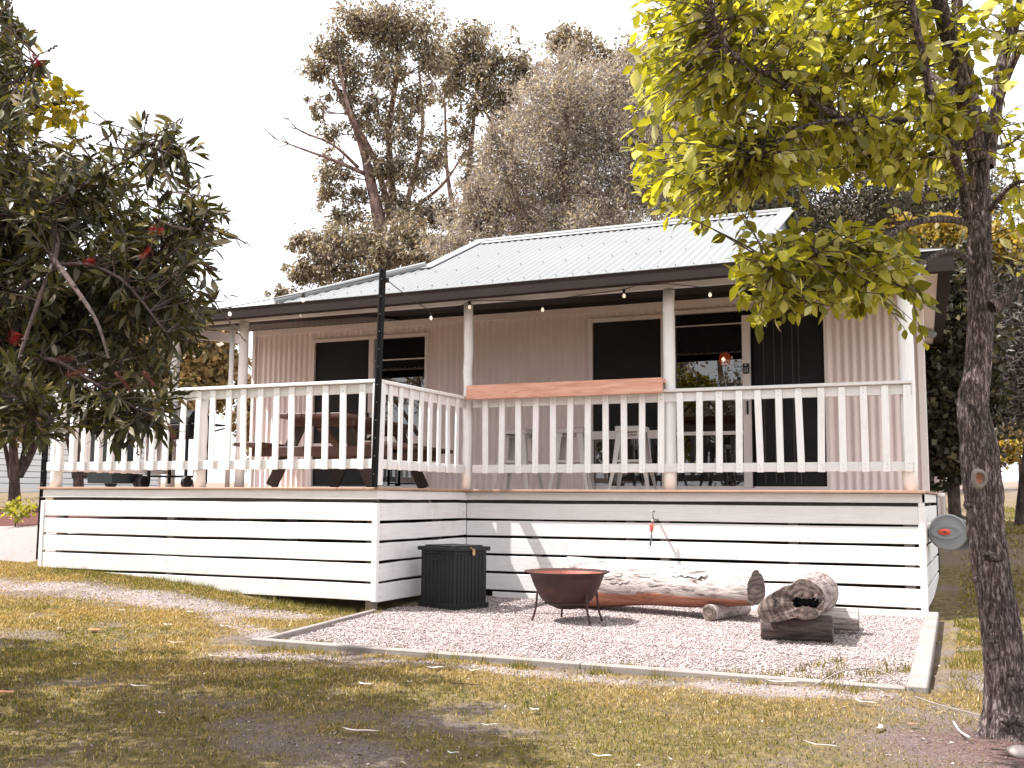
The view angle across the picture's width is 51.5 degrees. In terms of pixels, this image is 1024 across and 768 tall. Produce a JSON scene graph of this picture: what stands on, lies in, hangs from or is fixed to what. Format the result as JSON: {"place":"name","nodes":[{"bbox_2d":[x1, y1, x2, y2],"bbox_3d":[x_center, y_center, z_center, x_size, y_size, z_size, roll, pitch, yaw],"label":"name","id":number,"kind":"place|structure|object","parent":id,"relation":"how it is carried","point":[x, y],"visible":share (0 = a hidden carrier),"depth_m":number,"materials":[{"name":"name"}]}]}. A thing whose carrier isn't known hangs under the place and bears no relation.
{"place":"outdoors","nodes":[
{"label":"outdoors","id":0,"kind":"place"},
{"bbox_2d":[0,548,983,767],"bbox_3d":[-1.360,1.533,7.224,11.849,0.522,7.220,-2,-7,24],"label":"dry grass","id":1,"kind":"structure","parent":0,"point":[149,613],"depth_m":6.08,"materials":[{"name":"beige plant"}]},
{"bbox_2d":[0,481,1023,767],"bbox_3d":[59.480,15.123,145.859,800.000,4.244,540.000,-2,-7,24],"label":"ground","id":2,"kind":"structure","parent":0,"point":[18,541],"depth_m":5.04,"materials":[{"name":"green plant"}]},
{"bbox_2d":[0,690,13,692],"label":"fallen leaf","id":3,"kind":"object","parent":2,"relation":"on","point":[3,691],"visible":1,"depth_m":5.33,"materials":[{"name":"brown plant"}]},
{"bbox_2d":[0,495,36,526],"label":"plant","id":4,"kind":"object","parent":2,"relation":"on","point":[18,510],"visible":1,"depth_m":14.15,"materials":[{"name":"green plant"}]},
{"bbox_2d":[0,391,69,505],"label":"multi stem tree","id":5,"kind":"object","parent":2,"relation":"on","point":[17,467],"visible":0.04,"depth_m":16.96,"materials":[{"name":"brown plant"}]},
{"bbox_2d":[0,58,89,318],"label":"yellow leaf tree","id":6,"kind":"object","parent":2,"relation":"on","point":[61,115],"visible":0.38,"depth_m":6.18,"materials":[{"name":"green plant"}]},
{"bbox_2d":[0,420,157,491],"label":"white fence","id":7,"kind":"object","parent":2,"relation":"on","point":[30,479],"visible":0.05,"depth_m":27.94,"materials":[{"name":"white wood"}]},
{"bbox_2d":[87,430,144,486],"bbox_3d":[-4.767,0.873,12.721,0.490,0.755,0.576,-2,-7,24],"label":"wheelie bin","id":8,"kind":"object","parent":2,"relation":"on","point":[107,479],"visible":0.4,"depth_m":12.55,"materials":[{"name":"plastic"}]},
{"bbox_2d":[0,0,253,463],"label":"bottlebrush","id":9,"kind":"object","parent":2,"relation":"on","point":[122,286],"visible":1,"depth_m":4.41,"materials":[{"name":"green plant"}]},
{"bbox_2d":[88,329,251,486],"bbox_3d":[-7.439,0.304,23.868,4.212,4.412,2.269,0,-6,2],"label":"round tree","id":10,"kind":"object","parent":2,"relation":"on","point":[213,370],"visible":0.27,"depth_m":23.66,"materials":[{"name":"green plant"}]},
{"bbox_2d":[262,609,376,638],"bbox_3d":[-1.461,1.903,8.244,0.045,0.105,2.044,-1,-6,15],"label":"edging timber","id":11,"kind":"object","parent":2,"relation":"on","point":[305,629],"visible":0.26,"depth_m":8.05,"materials":[{"name":"grey wood"}]},
{"bbox_2d":[343,727,376,730],"bbox_3d":[-0.633,1.434,4.399,0.170,0.009,0.024,-2,-7,19],"label":"fallen leaf","id":12,"kind":"object","parent":2,"relation":"on","point":[360,729],"visible":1,"depth_m":4.40,"materials":[{"name":"beige plant"}]},
{"bbox_2d":[262,0,466,301],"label":"gum tree","id":13,"kind":"object","parent":2,"relation":"on","point":[397,244],"visible":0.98,"depth_m":26.75,"materials":[{"name":"green plant"}]},
{"bbox_2d":[251,637,583,668],"bbox_3d":[-0.673,1.739,6.725,2.392,0.115,0.075,-2,-7,25],"label":"edging timber","id":14,"kind":"object","parent":2,"relation":"on","point":[539,662],"visible":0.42,"depth_m":6.68,"materials":[{"name":"grey wood"}]},
{"bbox_2d":[38,487,938,616],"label":"deck","id":15,"kind":"structure","parent":2,"relation":"on","point":[148,520],"depth_m":9.98,"materials":[{"name":"white wood"}]},
{"bbox_2d":[36,410,49,559],"bbox_3d":[-4.915,0.988,11.119,0.070,1.680,0.055,-2,-7,24],"label":"steel post","id":16,"kind":"object","parent":15,"relation":"attached to","point":[43,475],"visible":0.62,"depth_m":11.11,"materials":[{"name":"black metal"}]},
{"bbox_2d":[45,383,106,486],"bbox_3d":[-6.878,0.985,16.960,1.346,2.097,1.360,2,-6,-16],"label":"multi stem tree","id":17,"kind":"object","parent":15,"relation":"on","point":[78,478],"visible":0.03,"depth_m":16.95,"materials":[{"name":"brown plant"}]},
{"bbox_2d":[138,409,224,486],"bbox_3d":[-3.887,0.755,12.298,1.060,0.920,0.485,-2,-7,24],"label":"barbecue","id":18,"kind":"object","parent":15,"relation":"on","point":[186,480],"visible":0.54,"depth_m":12.14,"materials":[{"name":"black metal"}]},
{"bbox_2d":[46,379,384,486],"bbox_3d":[-2.999,0.524,10.358,4.043,0.978,0.182,-2,-7,24],"label":"railing","id":19,"kind":"object","parent":15,"relation":"on","point":[199,465],"visible":0.77,"depth_m":10.10,"materials":[{"name":"paint"}]},
{"bbox_2d":[63,406,167,474],"bbox_3d":[-4.454,0.602,11.937,0.095,0.800,1.710,-2,-7,24],"label":"railing","id":20,"kind":"object","parent":19,"relation":"attached to","point":[87,459],"visible":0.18,"depth_m":11.82,"materials":[{"name":"white wood"}]},
{"bbox_2d":[383,380,465,472],"bbox_3d":[-0.849,0.451,10.353,0.095,0.803,1.744,-2,-7,24],"label":"railing","id":21,"kind":"object","parent":19,"relation":"attached to","point":[401,391],"visible":0.98,"depth_m":10.24,"materials":[{"name":"white wood"}]},
{"bbox_2d":[234,413,452,487],"bbox_3d":[-1.735,0.758,11.372,1.640,0.741,2.006,-1,-6,16],"label":"picnic table","id":22,"kind":"object","parent":15,"relation":"on","point":[276,476],"visible":0.53,"depth_m":10.80,"materials":[{"name":"wood"}]},
{"bbox_2d":[370,268,385,486],"bbox_3d":[-1.197,-0.065,9.466,0.107,1.965,0.055,-2,-7,24],"label":"steel post","id":23,"kind":"object","parent":15,"relation":"attached to","point":[378,379],"visible":1,"depth_m":9.45,"materials":[{"name":"black metal"}]},
{"bbox_2d":[218,270,847,319],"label":"festoon lights","id":24,"kind":"object","parent":23,"relation":"hanging from","point":[431,312],"visible":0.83,"depth_m":10.30,"materials":[{"name":"beige"}]},
{"bbox_2d":[491,428,543,489],"bbox_3d":[0.062,0.816,11.450,0.436,0.654,0.436,-2,-7,23],"label":"bar stool","id":25,"kind":"object","parent":15,"relation":"on","point":[525,432],"visible":0.69,"depth_m":11.36,"materials":[{"name":"grey wood"}]},
{"bbox_2d":[547,427,595,489],"bbox_3d":[0.636,0.796,11.229,0.436,0.654,0.436,-1,-6,15],"label":"bar stool","id":26,"kind":"object","parent":15,"relation":"on","point":[561,437],"visible":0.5,"depth_m":11.13,"materials":[{"name":"grey wood"}]},
{"bbox_2d":[607,426,656,489],"bbox_3d":[1.238,0.765,10.910,0.436,0.654,0.436,-2,-6,18],"label":"bar stool","id":27,"kind":"object","parent":15,"relation":"on","point":[630,429],"visible":0.65,"depth_m":10.83,"materials":[{"name":"white metal"}]},
{"bbox_2d":[648,511,658,547],"bbox_3d":[1.361,1.387,10.129,0.143,0.356,0.050,6,-9,-44],"label":"garden tap","id":28,"kind":"object","parent":15,"relation":"attached to","point":[651,525],"visible":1,"depth_m":10.08,"materials":[{"name":"metal"}]},
{"bbox_2d":[914,514,968,550],"bbox_3d":[3.871,1.329,9.533,0.548,0.326,0.338,-1,-6,14],"label":"hose reel","id":29,"kind":"object","parent":15,"relation":"attached to","point":[947,532],"visible":0.89,"depth_m":9.39,"materials":[{"name":"grey plastic"}]},
{"bbox_2d":[0,551,1023,767],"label":"grass","id":30,"kind":"structure","parent":2,"relation":"on","point":[257,680],"depth_m":5.00,"materials":[{"name":"green plant"}]},
{"bbox_2d":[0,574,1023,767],"bbox_3d":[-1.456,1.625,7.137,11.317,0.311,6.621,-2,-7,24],"label":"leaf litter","id":31,"kind":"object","parent":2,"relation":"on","point":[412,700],"visible":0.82,"depth_m":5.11,"materials":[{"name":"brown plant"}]},
{"bbox_2d":[1,580,1023,765],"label":"loose stones","id":32,"kind":"object","parent":2,"relation":"on","point":[738,686],"visible":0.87,"depth_m":6.28,"materials":[{"name":"grey stone"}]},
{"bbox_2d":[36,565,1023,722],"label":"grass tufts","id":33,"kind":"object","parent":2,"relation":"on","point":[517,664],"visible":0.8,"depth_m":6.47,"materials":[{"name":"green plant"}]},
{"bbox_2d":[421,4,662,239],"bbox_3d":[1.173,-3.938,30.820,7.981,14.054,2.947,1,-6,-6],"label":"gum tree","id":34,"kind":"object","parent":2,"relation":"on","point":[479,71],"visible":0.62,"depth_m":30.82,"materials":[{"name":"green plant"}]},
{"bbox_2d":[146,207,953,574],"bbox_3d":[1.209,0.457,15.194,9.710,4.347,9.658,-2,-7,24],"label":"cabin","id":35,"kind":"object","parent":2,"relation":"on","point":[504,329],"visible":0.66,"depth_m":12.55,"materials":[{"name":"white metal"}]},
{"bbox_2d":[308,332,428,488],"bbox_3d":[-1.967,0.384,14.462,1.845,2.095,0.088,-2,-7,24],"label":"sliding door","id":36,"kind":"structure","parent":35,"relation":"in","point":[405,356],"depth_m":14.49,"materials":[{"name":"black glass"}]},
{"bbox_2d":[588,314,663,489],"bbox_3d":[1.405,0.229,12.992,0.980,2.130,0.063,-2,-7,24],"label":"window","id":37,"kind":"structure","parent":35,"relation":"in","point":[626,347],"depth_m":13.03,"materials":[{"name":"black glass"}]},
{"bbox_2d":[466,377,914,473],"bbox_3d":[1.572,0.403,10.281,4.345,0.914,0.328,-2,-7,24],"label":"railing","id":38,"kind":"object","parent":35,"relation":"attached to","point":[586,393],"visible":1,"depth_m":10.20,"materials":[{"name":"white wood"}]},
{"bbox_2d":[674,301,831,489],"bbox_3d":[2.771,0.174,12.423,1.830,2.186,0.212,-2,-7,24],"label":"sliding door","id":39,"kind":"structure","parent":35,"relation":"in","point":[713,349],"depth_m":12.40,"materials":[{"name":"black glass"}]},
{"bbox_2d":[417,29,725,260],"bbox_3d":[1.362,-2.570,21.824,6.511,9.910,3.954,-1,-6,12],"label":"paperbark tree","id":40,"kind":"object","parent":2,"relation":"on","point":[491,207],"visible":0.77,"depth_m":21.48,"materials":[{"name":"green plant"}]},
{"bbox_2d":[289,595,923,685],"bbox_3d":[0.935,1.924,8.441,4.597,0.026,4.400,-2,-7,24],"label":"gravel pad","id":41,"kind":"object","parent":2,"relation":"on","point":[650,646],"visible":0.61,"depth_m":7.59,"materials":[{"name":"grey gravel"}]},
{"bbox_2d":[418,544,489,610],"bbox_3d":[-0.533,1.765,9.755,0.445,0.570,0.536,6,-9,-45],"label":"storage box","id":42,"kind":"object","parent":41,"relation":"on","point":[453,576],"visible":0.98,"depth_m":9.59,"materials":[{"name":"black plastic"}]},
{"bbox_2d":[524,568,609,623],"bbox_3d":[0.451,1.738,8.699,0.704,0.410,0.704,-2,-7,24],"label":"fire pit","id":43,"kind":"object","parent":41,"relation":"on","point":[566,588],"visible":1,"depth_m":8.51,"materials":[{"name":"metal"}]},
{"bbox_2d":[285,596,924,686],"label":"gravel stones","id":44,"kind":"object","parent":41,"relation":"on","point":[615,621],"visible":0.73,"depth_m":7.68,"materials":[{"name":"grey gravel"}]},
{"bbox_2d":[560,556,764,607],"bbox_3d":[1.279,1.783,9.326,1.867,0.463,0.466,-4,-8,37],"label":"log bench","id":45,"kind":"object","parent":41,"relation":"on","point":[628,583],"visible":0.84,"depth_m":9.08,"materials":[{"name":"beige wood"}]},
{"bbox_2d":[702,604,750,620],"bbox_3d":[1.825,1.917,8.992,0.133,0.139,0.600,-5,-8,41],"label":"support log","id":46,"kind":"object","parent":41,"relation":"on","point":[711,612],"visible":0.79,"depth_m":8.83,"materials":[{"name":"beige wood"}]},
{"bbox_2d":[760,615,833,642],"bbox_3d":[2.036,1.753,7.598,0.501,0.202,0.198,-1,-6,14],"label":"support log","id":47,"kind":"object","parent":41,"relation":"on","point":[819,628],"visible":0.74,"depth_m":7.51,"materials":[{"name":"brown wood"}]},
{"bbox_2d":[757,571,838,621],"bbox_3d":[2.153,1.579,7.867,0.459,0.336,1.113,-2,-7,24],"label":"hollow log","id":48,"kind":"object","parent":47,"relation":"on","point":[812,595],"visible":0.94,"depth_m":7.40,"materials":[{"name":"wood"}]},
{"bbox_2d":[822,607,859,630],"bbox_3d":[2.274,1.770,8.054,0.687,0.175,0.174,-2,-6,18],"label":"support log","id":49,"kind":"object","parent":41,"relation":"on","point":[847,619],"visible":0.43,"depth_m":7.92,"materials":[{"name":"grey wood"}]},
{"bbox_2d":[630,46,828,220],"bbox_3d":[5.405,-3.705,29.843,5.512,13.515,4.742,3,-7,-26],"label":"dark tree","id":50,"kind":"object","parent":2,"relation":"on","point":[757,206],"visible":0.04,"depth_m":29.44,"materials":[{"name":"green plant"}]},
{"bbox_2d":[581,662,906,690],"bbox_3d":[1.226,1.656,5.850,1.785,0.115,0.075,-2,-7,25],"label":"edging timber","id":51,"kind":"object","parent":2,"relation":"on","point":[632,669],"visible":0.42,"depth_m":5.88,"materials":[{"name":"white wood"}]},
{"bbox_2d":[620,0,1023,741],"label":"broadleaf tree","id":52,"kind":"object","parent":2,"relation":"on","point":[780,56],"visible":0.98,"depth_m":4.03,"materials":[{"name":"green plant"}]},
{"bbox_2d":[755,144,943,237],"bbox_3d":[9.153,-2.345,30.728,7.415,10.948,3.904,0,-6,2],"label":"dark tree","id":53,"kind":"object","parent":2,"relation":"on","point":[862,205],"visible":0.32,"depth_m":30.39,"materials":[{"name":"green plant"}]},
{"bbox_2d":[812,667,911,688],"bbox_3d":[1.823,1.549,5.606,0.496,0.062,0.299,-1,-6,9],"label":"stick","id":54,"kind":"object","parent":2,"relation":"on","point":[860,668],"visible":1,"depth_m":5.64,"materials":[{"name":"beige wood"}]},
{"bbox_2d":[907,612,938,693],"bbox_3d":[2.827,1.808,7.233,0.100,0.130,3.971,-2,-7,22],"label":"edging timber","id":55,"kind":"object","parent":2,"relation":"on","point":[919,679],"visible":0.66,"depth_m":6.45,"materials":[{"name":"grey wood"}]},
{"bbox_2d":[853,137,1023,229],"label":"dark tree","id":56,"kind":"object","parent":2,"relation":"on","point":[952,206],"visible":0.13,"depth_m":31.39,"materials":[{"name":"green plant"}]},
{"bbox_2d":[915,696,980,715],"bbox_3d":[2.039,1.514,4.987,0.051,0.015,0.492,2,-6,-18],"label":"stick","id":57,"kind":"object","parent":2,"relation":"on","point":[947,706],"visible":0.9,"depth_m":4.95,"materials":[{"name":"beige wood"}]},
{"bbox_2d":[880,210,1023,490],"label":"wattle tree","id":58,"kind":"object","parent":2,"relation":"on","point":[949,232],"visible":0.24,"depth_m":16.71,"materials":[{"name":"yellow plant"}]},
{"bbox_2d":[953,721,969,737],"bbox_3d":[1.886,1.454,4.474,0.020,0.017,0.363,-1,-6,13],"label":"stick","id":59,"kind":"object","parent":2,"relation":"on","point":[961,732],"visible":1,"depth_m":4.41,"materials":[{"name":"grey wood"}]},
{"bbox_2d":[912,229,1021,514],"bbox_3d":[6.538,-0.047,15.466,1.679,4.547,1.773,-2,-7,24],"label":"dark leafy tree","id":60,"kind":"object","parent":2,"relation":"on","point":[944,363],"visible":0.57,"depth_m":15.22,"materials":[{"name":"green plant"}]},
{"bbox_2d":[992,200,1023,525],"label":"silver conifer","id":61,"kind":"object","parent":2,"relation":"on","point":[1013,310],"visible":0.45,"depth_m":16.72,"materials":[{"name":"green plant"}]},
{"bbox_2d":[998,421,1023,483],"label":"tree","id":62,"kind":"object","parent":2,"relation":"on","point":[1011,458],"visible":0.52,"depth_m":33.73,"materials":[{"name":"yellow plant"}]},
{"bbox_2d":[1006,744,1023,758],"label":"stone","id":63,"kind":"object","parent":2,"relation":"on","point":[1016,751],"visible":0.87,"depth_m":4.04,"materials":[{"name":"beige stone"}]},
{"bbox_2d":[0,0,1023,481],"label":"sky","id":64,"kind":"structure","parent":0,"point":[227,67],"materials":[{"name":"white"}]}
]}

